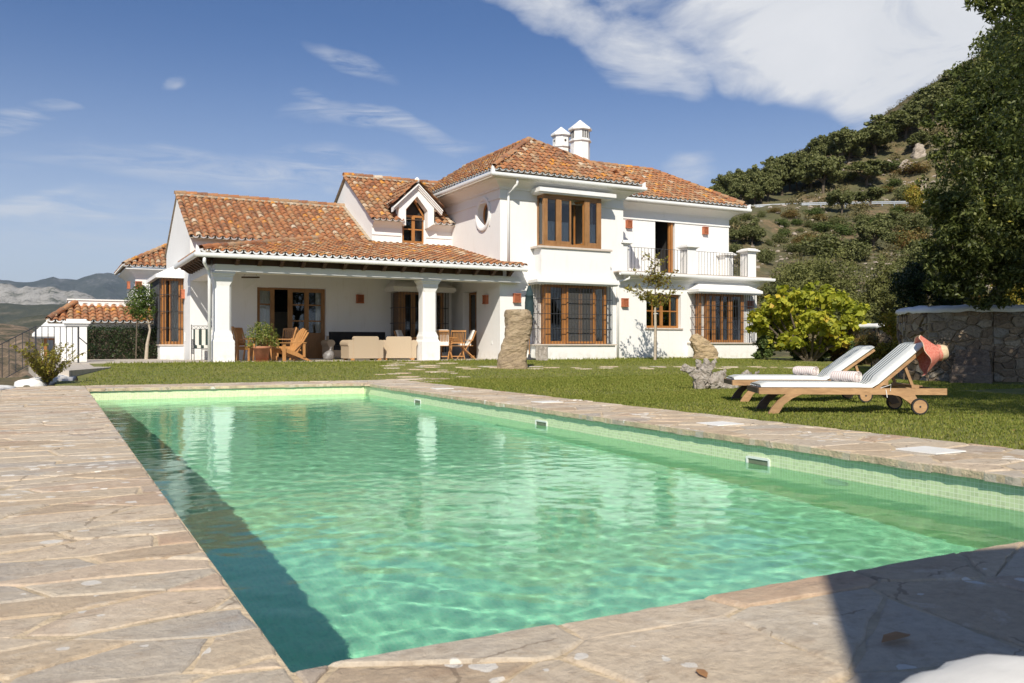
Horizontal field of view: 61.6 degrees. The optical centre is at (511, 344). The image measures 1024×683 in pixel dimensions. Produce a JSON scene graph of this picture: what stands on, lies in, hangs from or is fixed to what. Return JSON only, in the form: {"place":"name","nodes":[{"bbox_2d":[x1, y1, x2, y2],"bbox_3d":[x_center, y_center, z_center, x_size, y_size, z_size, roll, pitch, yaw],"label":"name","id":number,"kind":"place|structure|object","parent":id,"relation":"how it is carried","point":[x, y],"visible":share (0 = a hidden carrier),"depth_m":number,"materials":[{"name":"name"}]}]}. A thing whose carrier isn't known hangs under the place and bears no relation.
{"place":"outdoors","nodes":[
{"label":"outdoors","id":0,"kind":"place"},
{"bbox_2d":[0,324,40,377],"bbox_3d":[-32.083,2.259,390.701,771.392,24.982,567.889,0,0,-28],"label":"hills","id":1,"kind":"structure","parent":0,"point":[8,331],"depth_m":270.33,"materials":[{"name":"brown soil"}]},
{"bbox_2d":[2,314,48,330],"bbox_3d":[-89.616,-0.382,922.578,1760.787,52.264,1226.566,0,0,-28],"label":"hills","id":2,"kind":"structure","parent":0,"point":[29,322],"depth_m":739.62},
{"bbox_2d":[0,377,54,386],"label":"ground","id":3,"kind":"structure","parent":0,"point":[11,381],"depth_m":20.14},
{"bbox_2d":[9,339,89,384],"bbox_3d":[-8.516,0.325,15.843,1.281,0.859,1.490,0,0,-28],"label":"shrub","id":4,"kind":"object","parent":3,"relation":"on","point":[45,370],"visible":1,"depth_m":15.69,"materials":[{"name":"green plant"}]},
{"bbox_2d":[0,303,64,323],"bbox_3d":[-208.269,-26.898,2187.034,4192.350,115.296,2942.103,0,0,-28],"label":"hills","id":5,"kind":"structure","parent":0,"point":[9,312],"depth_m":1616.25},
{"bbox_2d":[0,283,94,304],"bbox_3d":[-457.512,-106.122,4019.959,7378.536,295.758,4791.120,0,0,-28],"label":"mountains","id":6,"kind":"structure","parent":0,"point":[25,295],"depth_m":3407.84,"materials":[{"name":"stone"}]},
{"bbox_2d":[29,364,110,379],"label":"path","id":7,"kind":"structure","parent":0,"point":[75,370],"depth_m":18.60,"materials":[{"name":"stone"}]},
{"bbox_2d":[0,273,299,299],"bbox_3d":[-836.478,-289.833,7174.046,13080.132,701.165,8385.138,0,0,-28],"label":"mountains","id":8,"kind":"structure","parent":0,"point":[109,286],"depth_m":6420.57,"materials":[{"name":"grey stone"}]},
{"bbox_2d":[48,358,496,363],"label":"terrace","id":9,"kind":"structure","parent":0,"point":[94,361],"depth_m":26.66,"materials":[{"name":"stone"}]},
{"bbox_2d":[0,326,86,377],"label":"stair railing","id":10,"kind":"object","parent":9,"relation":"on","point":[78,337],"visible":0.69,"depth_m":22.81,"materials":[{"name":"metal"}]},
{"bbox_2d":[55,319,90,361],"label":"gate pier","id":11,"kind":"structure","parent":9,"relation":"on","point":[82,324],"depth_m":24.75,"materials":[{"name":"white paint"}]},
{"bbox_2d":[32,299,152,380],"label":"garden annexe","id":12,"kind":"structure","parent":9,"relation":"on","point":[98,312],"depth_m":30.09,"materials":[{"name":"white paint"}]},
{"bbox_2d":[87,323,166,358],"bbox_3d":[-13.280,-0.044,29.235,2.951,1.333,1.338,0,0,-28],"label":"hedge","id":13,"kind":"object","parent":9,"relation":"on","point":[113,343],"visible":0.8,"depth_m":29.02,"materials":[{"name":"green plant"}]},
{"bbox_2d":[121,282,157,358],"bbox_3d":[-12.519,-0.800,28.912,1.215,2.628,0.930,0,0,-28],"label":"citrus tree","id":14,"kind":"object","parent":9,"relation":"on","point":[138,305],"visible":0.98,"depth_m":28.83,"materials":[{"name":"green plant"}]},
{"bbox_2d":[191,325,211,359],"bbox_3d":[-9.432,-0.062,27.097,1.249,1.120,0.624,0,0,-28],"label":"iron bench","id":15,"kind":"object","parent":9,"relation":"on","point":[199,340],"visible":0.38,"depth_m":27.05,"materials":[{"name":"white metal"}]},
{"bbox_2d":[231,326,249,360],"bbox_3d":[-8.197,-0.010,25.462,0.560,1.023,0.622,0,0,34],"label":"wooden armchair","id":16,"kind":"object","parent":9,"relation":"on","point":[237,347],"visible":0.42,"depth_m":25.30,"materials":[{"name":"orange wood"}]},
{"bbox_2d":[234,327,258,359],"bbox_3d":[-8.303,-0.010,26.881,0.622,1.023,0.560,0,0,7],"label":"wooden armchair","id":17,"kind":"object","parent":9,"relation":"on","point":[239,332],"visible":0.53,"depth_m":26.91,"materials":[{"name":"orange wood"}]},
{"bbox_2d":[243,321,280,361],"bbox_3d":[-7.216,-0.088,24.799,0.982,1.172,0.790,0,0,2],"label":"potted plant","id":18,"kind":"object","parent":9,"relation":"on","point":[261,353],"visible":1,"depth_m":24.65,"materials":[{"name":"green plant"}]},
{"bbox_2d":[270,328,310,360],"bbox_3d":[-6.572,0.006,25.546,1.080,0.984,0.740,0,0,-44],"label":"adirondack chair","id":19,"kind":"object","parent":9,"relation":"on","point":[297,343],"visible":0.93,"depth_m":25.50,"materials":[{"name":"orange wood"}]},
{"bbox_2d":[321,332,384,357],"bbox_3d":[-5.220,0.008,29.170,2.380,0.860,0.840,0,0,-28],"label":"wicker sofa","id":20,"kind":"object","parent":9,"relation":"on","point":[333,339],"visible":0.41,"depth_m":28.85,"materials":[{"name":"black wicker"}]},
{"bbox_2d":[340,336,384,360],"bbox_3d":[-4.697,0.126,26.900,1.190,0.745,0.840,0,0,-28],"label":"wicker armchair","id":21,"kind":"object","parent":9,"relation":"on","point":[358,347],"visible":0.93,"depth_m":26.53,"materials":[{"name":"beige fabric"}]},
{"bbox_2d":[383,336,417,359],"bbox_3d":[-3.614,0.126,27.590,1.190,0.745,0.840,0,0,-4],"label":"wicker armchair","id":22,"kind":"object","parent":9,"relation":"on","point":[399,346],"visible":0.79,"depth_m":27.18,"materials":[{"name":"beige fabric"}]},
{"bbox_2d":[436,329,450,359],"bbox_3d":[-2.284,0.014,28.208,0.524,0.992,0.608,0,0,2],"label":"folding chair","id":23,"kind":"object","parent":9,"relation":"on","point":[443,336],"visible":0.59,"depth_m":28.02,"materials":[{"name":"orange wood"}]},
{"bbox_2d":[114,120,775,361],"bbox_3d":[-3.763,-4.230,36.595,22.976,9.760,19.077,0,0,-28],"label":"villa","id":24,"kind":"object","parent":9,"relation":"on","point":[566,228],"visible":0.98,"depth_m":30.11,"materials":[{"name":"white paint"}]},
{"bbox_2d":[150,278,183,343],"bbox_3d":[-12.225,-1.111,30.327,0.777,2.228,3.191,0,0,-28],"label":"barred bay window","id":25,"kind":"structure","parent":24,"relation":"in","point":[176,305],"depth_m":29.07,"materials":[{"name":"brown wood"}]},
{"bbox_2d":[274,312,286,338],"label":"far window","id":26,"kind":"structure","parent":24,"relation":"in","point":[280,318],"depth_m":33.14,"materials":[{"name":"black glass"}]},
{"bbox_2d":[257,287,324,358],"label":"folding doors","id":27,"kind":"structure","parent":24,"relation":"in","point":[265,296],"depth_m":29.52,"materials":[{"name":"brown wood"}]},
{"bbox_2d":[402,199,423,243],"bbox_3d":[-3.643,-4.520,31.390,0.889,1.660,0.124,0,0,-28],"label":"dormer window","id":28,"kind":"structure","parent":24,"relation":"in","point":[412,232],"depth_m":31.42,"materials":[{"name":"brown wood"}]},
{"bbox_2d":[390,292,448,351],"bbox_3d":[-3.340,-0.776,30.969,1.964,2.148,0.792,0,0,-28],"label":"french door","id":29,"kind":"structure","parent":24,"relation":"in","point":[398,307],"depth_m":30.63,"materials":[{"name":"brown wood"}]},
{"bbox_2d":[469,292,476,357],"bbox_3d":[-1.279,-0.685,30.731,0.055,2.350,1.110,0,0,-28],"label":"side door","id":30,"kind":"structure","parent":24,"relation":"in","point":[473,347],"depth_m":30.87,"materials":[{"name":"brown wood"}]},
{"bbox_2d":[537,194,600,248],"bbox_3d":[1.968,-4.185,29.534,2.320,1.770,0.488,0,0,-28],"label":"bay window","id":31,"kind":"structure","parent":24,"relation":"in","point":[549,233],"depth_m":29.24,"materials":[{"name":"brown wood"}]},
{"bbox_2d":[534,284,611,343],"bbox_3d":[2.081,-1.028,29.534,2.984,2.043,0.522,0,0,-28],"label":"barred bay window","id":32,"kind":"structure","parent":24,"relation":"in","point":[580,305],"depth_m":29.46,"materials":[{"name":"brown wood"}]},
{"bbox_2d":[646,294,677,327],"bbox_3d":[5.516,-1.225,31.891,1.580,1.230,0.125,0,0,-28],"label":"casement window","id":33,"kind":"structure","parent":24,"relation":"in","point":[673,304],"depth_m":32.05,"materials":[{"name":"brown wood"}]},
{"bbox_2d":[668,222,672,272],"bbox_3d":[5.995,-3.812,34.203,0.960,2.385,0.240,0,0,-28],"label":"balcony door","id":34,"kind":"structure","parent":24,"relation":"in","point":[670,225],"depth_m":34.28,"materials":[{"name":"brown wood"}]},
{"bbox_2d":[690,293,755,342],"bbox_3d":[8.091,-1.009,32.735,2.884,1.883,0.522,0,0,-28],"label":"barred bay window","id":35,"kind":"structure","parent":24,"relation":"in","point":[702,305],"depth_m":32.39,"materials":[{"name":"brown wood"}]},
{"bbox_2d":[448,330,465,358],"bbox_3d":[-1.825,0.026,28.417,0.524,0.968,0.608,0,0,-16],"label":"folding chair","id":36,"kind":"object","parent":9,"relation":"on","point":[459,342],"visible":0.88,"depth_m":28.24,"materials":[{"name":"orange wood"}]},
{"bbox_2d":[0,0,1013,281],"label":"sky","id":37,"kind":"structure","parent":0,"point":[109,109],"materials":[{"name":"blue"}]},
{"bbox_2d":[0,379,1023,682],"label":"paving","id":38,"kind":"structure","parent":0,"point":[824,627],"depth_m":2.47,"materials":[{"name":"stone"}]},
{"bbox_2d":[90,386,1023,511],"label":"swimming pool","id":39,"kind":"structure","parent":38,"relation":"in","point":[983,492],"depth_m":7.29,"materials":[{"name":"green tile"}]},
{"bbox_2d":[96,394,1023,672],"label":"water","id":40,"kind":"structure","parent":39,"relation":"in","point":[328,528],"depth_m":4.68,"materials":[{"name":"green liquid"}]},
{"bbox_2d":[881,631,910,642],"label":"fallen leaf","id":41,"kind":"object","parent":38,"relation":"on","point":[895,635],"visible":1,"depth_m":2.16,"materials":[{"name":"brown plant"}]},
{"bbox_2d":[896,446,965,454],"bbox_3d":[2.949,0.746,6.046,0.320,0.009,0.320,0,0,-28],"label":"skimmer lid","id":42,"kind":"object","parent":38,"relation":"on","point":[930,450],"visible":1,"depth_m":5.99,"materials":[{"name":"white plastic"}]},
{"bbox_2d":[901,654,1023,682],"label":"floor cushion","id":43,"kind":"object","parent":38,"relation":"on","point":[988,668],"visible":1,"depth_m":1.08,"materials":[{"name":"white fabric"}]},
{"bbox_2d":[55,356,1023,449],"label":"lawn","id":44,"kind":"structure","parent":0,"point":[81,378],"depth_m":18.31,"materials":[{"name":"green plant"}]},
{"bbox_2d":[14,375,76,386],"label":"rocks","id":45,"kind":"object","parent":44,"relation":"on","point":[34,381],"depth_m":15.64,"materials":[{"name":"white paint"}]},
{"bbox_2d":[497,309,532,368],"bbox_3d":[0.051,-0.088,22.585,0.989,1.675,0.496,0,0,0],"label":"standing stone","id":46,"kind":"object","parent":44,"relation":"on","point":[512,354],"visible":0.94,"depth_m":22.42,"materials":[{"name":"stone"}]},
{"bbox_2d":[525,284,535,359],"bbox_3d":[0.569,-0.720,28.118,0.520,2.500,0.520,0,0,-28],"label":"parasol","id":47,"kind":"object","parent":44,"relation":"on","point":[529,301],"visible":0.7,"depth_m":28.01,"materials":[{"name":"fabric"}]},
{"bbox_2d":[535,346,547,360],"bbox_3d":[0.958,0.320,27.255,0.420,0.520,0.414,0,0,-28],"label":"tree stump","id":48,"kind":"object","parent":44,"relation":"on","point":[541,353],"visible":0.85,"depth_m":27.09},
{"bbox_2d":[624,251,684,359],"bbox_3d":[4.685,-1.271,28.424,1.985,3.643,1.189,0,0,18],"label":"pear tree","id":49,"kind":"object","parent":44,"relation":"on","point":[648,296],"visible":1,"depth_m":28.35,"materials":[{"name":"green plant"}]},
{"bbox_2d":[689,334,718,358],"bbox_3d":[6.904,0.144,30.847,1.038,1.072,0.676,0,0,0],"label":"boulder","id":50,"kind":"object","parent":44,"relation":"on","point":[702,347],"visible":0.86,"depth_m":30.64,"materials":[{"name":"beige stone"}]},
{"bbox_2d":[680,358,739,388],"bbox_3d":[3.367,0.562,14.641,1.023,0.653,0.366,0,0,0],"label":"driftwood","id":51,"kind":"object","parent":44,"relation":"on","point":[702,375],"visible":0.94,"depth_m":14.52,"materials":[{"name":"beige wood"}]},
{"bbox_2d":[751,327,779,359],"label":"shrub","id":52,"kind":"object","parent":44,"relation":"on","point":[761,352],"visible":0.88,"depth_m":29.81,"materials":[{"name":"green plant"}]},
{"bbox_2d":[780,334,830,360],"bbox_3d":[10.264,0.242,30.104,1.976,1.340,1.806,0,0,-28],"label":"shrub","id":53,"kind":"object","parent":44,"relation":"on","point":[796,357],"visible":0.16,"depth_m":29.64,"materials":[{"name":"green plant"}]},
{"bbox_2d":[724,346,887,401],"bbox_3d":[3.944,0.389,11.638,2.005,0.743,0.818,0,0,5],"label":"sun lounger","id":54,"kind":"object","parent":44,"relation":"on","point":[851,358],"visible":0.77,"depth_m":11.37,"materials":[{"name":"white fabric"}]},
{"bbox_2d":[793,366,818,375],"bbox_3d":[3.989,0.362,11.649,0.149,0.129,0.325,0,0,-38],"label":"rolled towel","id":55,"kind":"object","parent":54,"relation":"on","point":[805,370],"visible":0.98,"depth_m":11.59,"materials":[{"name":"white fabric"}]},
{"bbox_2d":[745,280,870,360],"bbox_3d":[10.475,-0.759,29.680,4.558,3.001,3.174,0,0,-28],"label":"fig tree","id":56,"kind":"object","parent":44,"relation":"on","point":[832,336],"visible":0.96,"depth_m":29.01,"materials":[{"name":"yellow plant"}]},
{"bbox_2d":[747,342,946,414],"bbox_3d":[3.751,0.370,9.745,2.005,0.790,0.818,0,0,5],"label":"sun lounger","id":57,"kind":"object","parent":44,"relation":"on","point":[876,377],"visible":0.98,"depth_m":9.44,"materials":[{"name":"white fabric"}]},
{"bbox_2d":[830,371,861,381],"bbox_3d":[3.796,0.367,9.756,0.148,0.128,0.324,0,0,-38],"label":"rolled towel","id":58,"kind":"object","parent":57,"relation":"on","point":[847,376],"visible":0.98,"depth_m":9.69,"materials":[{"name":"white fabric"}]},
{"bbox_2d":[913,335,948,375],"bbox_3d":[4.567,0.123,9.332,0.325,0.452,0.399,0,0,9],"label":"sun hat","id":59,"kind":"object","parent":57,"relation":"hanging from","point":[930,356],"visible":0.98,"depth_m":9.27,"materials":[{"name":"red fabric"}]},
{"bbox_2d":[831,323,896,365],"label":"stone wall","id":60,"kind":"structure","parent":44,"relation":"on","point":[865,329],"depth_m":27.90,"materials":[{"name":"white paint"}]},
{"bbox_2d":[853,331,880,367],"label":"shrub","id":61,"kind":"object","parent":44,"relation":"on","point":[868,340],"visible":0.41,"depth_m":25.84,"materials":[{"name":"green plant"}]},
{"bbox_2d":[869,312,897,359],"bbox_3d":[10.930,-0.066,25.037,0.986,1.751,0.875,0,0,40],"label":"shrub","id":62,"kind":"object","parent":44,"relation":"on","point":[882,350],"visible":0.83,"depth_m":24.88,"materials":[{"name":"green plant"}]},
{"bbox_2d":[895,304,1023,383],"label":"stone wall","id":63,"kind":"structure","parent":44,"relation":"on","point":[986,346],"depth_m":17.82,"materials":[{"name":"grey stone"}]},
{"bbox_2d":[913,0,1023,310],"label":"oak tree","id":64,"kind":"object","parent":44,"relation":"on","point":[994,256],"visible":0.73,"depth_m":16.85,"materials":[{"name":"green plant"}]},
{"bbox_2d":[959,0,1023,216],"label":"oak tree","id":65,"kind":"object","parent":44,"relation":"on","point":[1011,58],"visible":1,"depth_m":9.21,"materials":[{"name":"green plant"}]},
{"bbox_2d":[363,362,793,385],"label":"path","id":66,"kind":"structure","parent":0,"point":[445,371],"depth_m":22.45,"materials":[{"name":"stone"}]},
{"bbox_2d":[729,40,1017,356],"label":"hillside","id":67,"kind":"structure","parent":0,"point":[771,227],"depth_m":108.05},
{"bbox_2d":[711,171,744,190],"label":"oak tree","id":68,"kind":"object","parent":67,"relation":"on","point":[727,180],"visible":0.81,"depth_m":111.52,"materials":[{"name":"green plant"}]},
{"bbox_2d":[729,228,748,243],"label":"oak tree","id":69,"kind":"object","parent":67,"relation":"on","point":[738,234],"visible":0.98,"depth_m":78.43,"materials":[{"name":"green plant"}]},
{"bbox_2d":[728,181,754,199],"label":"oak tree","id":70,"kind":"object","parent":67,"relation":"on","point":[742,189],"visible":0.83,"depth_m":108.52,"materials":[{"name":"green plant"}]},
{"bbox_2d":[741,183,764,204],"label":"oak tree","id":71,"kind":"object","parent":67,"relation":"on","point":[757,190],"visible":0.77,"depth_m":110.24,"materials":[{"name":"green plant"}]},
{"bbox_2d":[740,217,766,245],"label":"oak tree","id":72,"kind":"object","parent":67,"relation":"on","point":[756,232],"visible":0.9,"depth_m":79.09,"materials":[{"name":"green plant"}]},
{"bbox_2d":[747,164,780,202],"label":"oak tree","id":73,"kind":"object","parent":67,"relation":"on","point":[757,177],"visible":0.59,"depth_m":111.28,"materials":[{"name":"green plant"}]},
{"bbox_2d":[756,246,776,264],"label":"shrub","id":74,"kind":"object","parent":67,"relation":"on","point":[764,255],"visible":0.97,"depth_m":71.16,"materials":[{"name":"green plant"}]},
{"bbox_2d":[756,181,783,201],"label":"oak tree","id":75,"kind":"object","parent":67,"relation":"on","point":[774,187],"visible":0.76,"depth_m":111.04,"materials":[{"name":"green plant"}]},
{"bbox_2d":[758,281,795,318],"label":"shrub","id":76,"kind":"object","parent":67,"relation":"on","point":[772,290],"visible":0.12,"depth_m":46.99,"materials":[{"name":"green plant"}]},
{"bbox_2d":[764,152,798,195],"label":"oak tree","id":77,"kind":"object","parent":67,"relation":"on","point":[782,166],"visible":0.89,"depth_m":114.94,"materials":[{"name":"green plant"}]},
{"bbox_2d":[795,150,823,187],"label":"oak tree","id":78,"kind":"object","parent":67,"relation":"on","point":[801,155],"visible":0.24,"depth_m":114.84,"materials":[{"name":"green plant"}]},
{"bbox_2d":[760,247,862,318],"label":"shrub","id":79,"kind":"object","parent":67,"relation":"on","point":[802,275],"visible":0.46,"depth_m":48.88,"materials":[{"name":"green plant"}]},
{"bbox_2d":[804,135,829,152],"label":"oak tree","id":80,"kind":"object","parent":67,"relation":"on","point":[810,145],"visible":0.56,"depth_m":125.96,"materials":[{"name":"green plant"}]},
{"bbox_2d":[790,154,845,192],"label":"oak tree","id":81,"kind":"object","parent":67,"relation":"on","point":[822,168],"visible":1,"depth_m":112.33,"materials":[{"name":"green plant"}]},
{"bbox_2d":[796,231,856,258],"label":"shrub","id":82,"kind":"object","parent":67,"relation":"on","point":[828,244],"visible":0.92,"depth_m":71.24,"materials":[{"name":"green plant"}]},
{"bbox_2d":[747,201,924,206],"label":"guard rail","id":83,"kind":"object","parent":67,"relation":"on","point":[881,203],"visible":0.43,"depth_m":99.82,"materials":[{"name":"metal"}]},
{"bbox_2d":[825,188,857,213],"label":"oak tree","id":84,"kind":"object","parent":67,"relation":"on","point":[836,196],"visible":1,"depth_m":91.65,"materials":[{"name":"green plant"}]},
{"bbox_2d":[830,221,856,235],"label":"shrub","id":85,"kind":"object","parent":67,"relation":"on","point":[843,229],"visible":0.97,"depth_m":80.20,"materials":[{"name":"green plant"}]},
{"bbox_2d":[832,279,862,315],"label":"shrub","id":86,"kind":"object","parent":67,"relation":"on","point":[841,284],"visible":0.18,"depth_m":43.70,"materials":[{"name":"green plant"}]},
{"bbox_2d":[827,126,870,156],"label":"oak tree","id":87,"kind":"object","parent":67,"relation":"on","point":[841,142],"visible":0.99,"depth_m":118.70,"materials":[{"name":"green plant"}]},
{"bbox_2d":[835,238,873,261],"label":"shrub","id":88,"kind":"object","parent":67,"relation":"on","point":[857,251],"visible":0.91,"depth_m":70.40,"materials":[{"name":"green plant"}]},
{"bbox_2d":[729,55,990,340],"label":"scrub","id":89,"kind":"object","parent":67,"relation":"on","point":[862,205],"visible":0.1,"depth_m":89.68,"materials":[{"name":"green plant"}]},
{"bbox_2d":[732,123,995,290],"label":"scree","id":90,"kind":"structure","parent":67,"relation":"on","point":[810,206],"depth_m":89.67,"materials":[{"name":"grey stone"}]},
{"bbox_2d":[847,303,880,323],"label":"shrub","id":91,"kind":"object","parent":67,"relation":"on","point":[871,314],"visible":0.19,"depth_m":39.70,"materials":[{"name":"green plant"}]},
{"bbox_2d":[841,159,889,185],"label":"oak tree","id":92,"kind":"object","parent":67,"relation":"on","point":[869,168],"visible":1,"depth_m":111.76,"materials":[{"name":"green plant"}]},
{"bbox_2d":[854,187,887,206],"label":"oak tree","id":93,"kind":"object","parent":67,"relation":"on","point":[874,193],"visible":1,"depth_m":93.75,"materials":[{"name":"green plant"}]},
{"bbox_2d":[851,219,893,246],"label":"oak tree","id":94,"kind":"object","parent":67,"relation":"on","point":[877,227],"visible":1,"depth_m":75.55,"materials":[{"name":"green plant"}]},
{"bbox_2d":[846,253,905,321],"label":"shrub","id":95,"kind":"object","parent":67,"relation":"on","point":[884,299],"visible":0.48,"depth_m":45.73,"materials":[{"name":"green plant"}]},
{"bbox_2d":[858,114,899,155],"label":"oak tree","id":96,"kind":"object","parent":67,"relation":"on","point":[881,132],"visible":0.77,"depth_m":120.25,"materials":[{"name":"green plant"}]},
{"bbox_2d":[868,210,904,229],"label":"oak tree","id":97,"kind":"object","parent":67,"relation":"on","point":[893,216],"visible":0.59,"depth_m":82.84,"materials":[{"name":"green plant"}]},
{"bbox_2d":[881,107,929,139],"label":"oak tree","id":98,"kind":"object","parent":67,"relation":"on","point":[910,117],"visible":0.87,"depth_m":121.84,"materials":[{"name":"green plant"}]},
{"bbox_2d":[887,159,931,174],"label":"shrub","id":99,"kind":"object","parent":67,"relation":"on","point":[913,168],"visible":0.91,"depth_m":113.06,"materials":[{"name":"green plant"}]},
{"bbox_2d":[886,260,934,311],"bbox_3d":[10.613,-1.443,23.032,1.279,1.609,1.503,0,0,-28],"label":"shrub","id":100,"kind":"object","parent":67,"relation":"on","point":[907,283],"visible":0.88,"depth_m":22.70,"materials":[{"name":"green plant"}]},
{"bbox_2d":[892,227,933,248],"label":"shrub","id":101,"kind":"object","parent":67,"relation":"on","point":[910,236],"visible":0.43,"depth_m":75.77,"materials":[{"name":"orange plant"}]},
{"bbox_2d":[890,238,938,298],"bbox_3d":[17.417,-3.197,36.235,2.838,2.586,1.908,0,0,-4],"label":"shrub","id":102,"kind":"object","parent":67,"relation":"on","point":[901,260],"visible":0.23,"depth_m":36.17,"materials":[{"name":"green plant"}]},
{"bbox_2d":[901,183,928,210],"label":"shrub","id":103,"kind":"object","parent":67,"relation":"on","point":[912,199],"visible":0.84,"depth_m":94.04,"materials":[{"name":"yellow plant"}]},
{"bbox_2d":[901,209,931,233],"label":"shrub","id":104,"kind":"object","parent":67,"relation":"on","point":[917,221],"visible":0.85,"depth_m":83.73,"materials":[{"name":"green plant"}]},
{"bbox_2d":[910,143,925,158],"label":"hill rock","id":105,"kind":"object","parent":67,"relation":"on","point":[919,150],"visible":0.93,"depth_m":116.94,"materials":[{"name":"beige stone"}]},
{"bbox_2d":[905,130,933,145],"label":"oak tree","id":106,"kind":"object","parent":67,"relation":"on","point":[920,136],"visible":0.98,"depth_m":117.97,"materials":[{"name":"green plant"}]},
{"bbox_2d":[906,85,948,120],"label":"oak tree","id":107,"kind":"object","parent":67,"relation":"on","point":[930,100],"visible":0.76,"depth_m":123.73,"materials":[{"name":"green plant"}]},
{"bbox_2d":[927,271,974,305],"bbox_3d":[11.583,-1.362,22.625,1.187,1.487,1.855,0,0,38],"label":"shrub","id":108,"kind":"object","parent":67,"relation":"on","point":[939,300],"visible":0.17,"depth_m":22.45,"materials":[{"name":"green plant"}]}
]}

